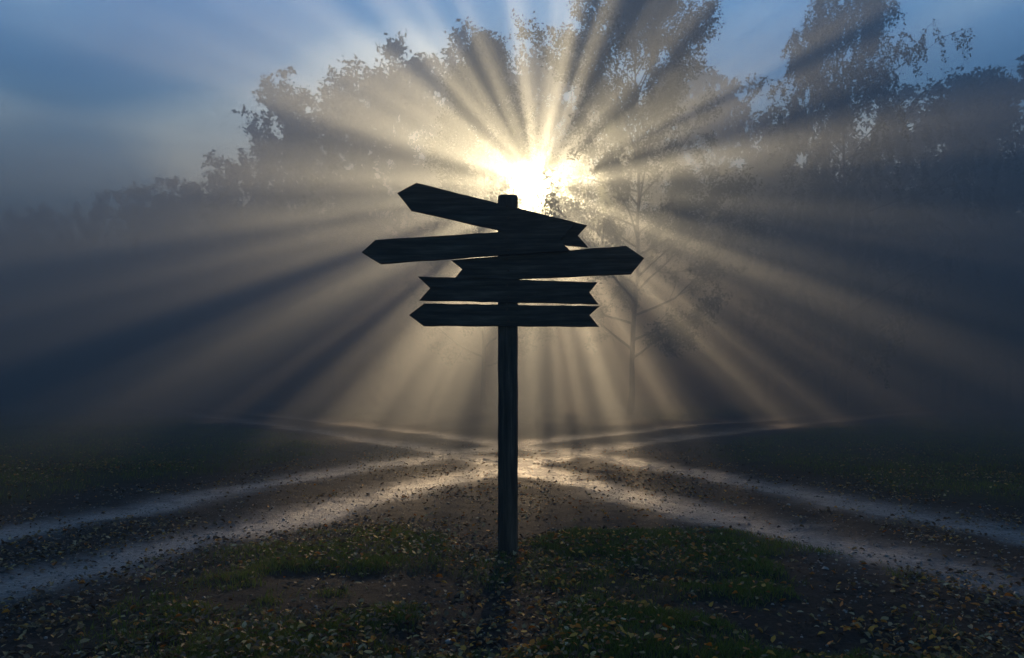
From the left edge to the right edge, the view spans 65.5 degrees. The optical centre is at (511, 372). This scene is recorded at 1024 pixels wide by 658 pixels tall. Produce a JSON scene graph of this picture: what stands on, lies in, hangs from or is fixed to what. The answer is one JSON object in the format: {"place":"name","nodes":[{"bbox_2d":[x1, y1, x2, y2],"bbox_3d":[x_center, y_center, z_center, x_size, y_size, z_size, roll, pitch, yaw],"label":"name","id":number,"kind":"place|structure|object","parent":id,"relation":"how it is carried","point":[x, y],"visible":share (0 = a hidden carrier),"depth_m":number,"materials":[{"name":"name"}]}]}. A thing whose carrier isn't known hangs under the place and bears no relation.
{"place":"outdoors","nodes":[
{"label":"outdoors","id":0,"kind":"place"},
{"bbox_2d":[0,375,1023,657],"bbox_3d":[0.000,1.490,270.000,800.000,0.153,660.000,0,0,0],"label":"ground","id":1,"kind":"structure","parent":0,"point":[422,417],"depth_m":9.63,"materials":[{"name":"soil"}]},
{"bbox_2d":[397,25,568,411],"bbox_3d":[-1.286,-5.762,30.876,6.270,14.832,8.076,0,0,-5],"label":"birch tree","id":2,"kind":"object","parent":1,"relation":"on","point":[484,52],"visible":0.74,"depth_m":30.05,"materials":[{"name":"green plant"}]},
{"bbox_2d":[362,183,643,555],"bbox_3d":[-0.071,0.178,6.543,2.290,3.444,0.254,0,0,0],"label":"signpost","id":3,"kind":"object","parent":1,"relation":"on","point":[522,244],"visible":0.98,"depth_m":6.47,"materials":[{"name":"brown wood"}]},
{"bbox_2d":[0,16,1023,407],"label":"distant tree line","id":4,"kind":"object","parent":1,"relation":"on","point":[988,112],"visible":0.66,"depth_m":43.11,"materials":[{"name":"green plant"}]},
{"bbox_2d":[0,399,1023,657],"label":"grass","id":5,"kind":"structure","parent":1,"relation":"on","point":[626,611],"depth_m":6.45,"materials":[{"name":"green plant"}]},
{"bbox_2d":[0,438,1023,657],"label":"fallen leaves","id":6,"kind":"object","parent":1,"relation":"on","point":[461,645],"visible":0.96,"depth_m":5.52,"materials":[{"name":"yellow plant"}]},
{"bbox_2d":[510,0,762,414],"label":"birch tree","id":7,"kind":"object","parent":1,"relation":"on","point":[616,15],"visible":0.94,"depth_m":27.76,"materials":[{"name":"green plant"}]},
{"bbox_2d":[727,0,1023,411],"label":"weeping birch tree","id":8,"kind":"object","parent":1,"relation":"on","point":[838,105],"visible":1,"depth_m":30.36,"materials":[{"name":"green plant"}]},
{"bbox_2d":[0,0,1023,374],"label":"sky","id":9,"kind":"structure","parent":0,"point":[95,95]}
]}

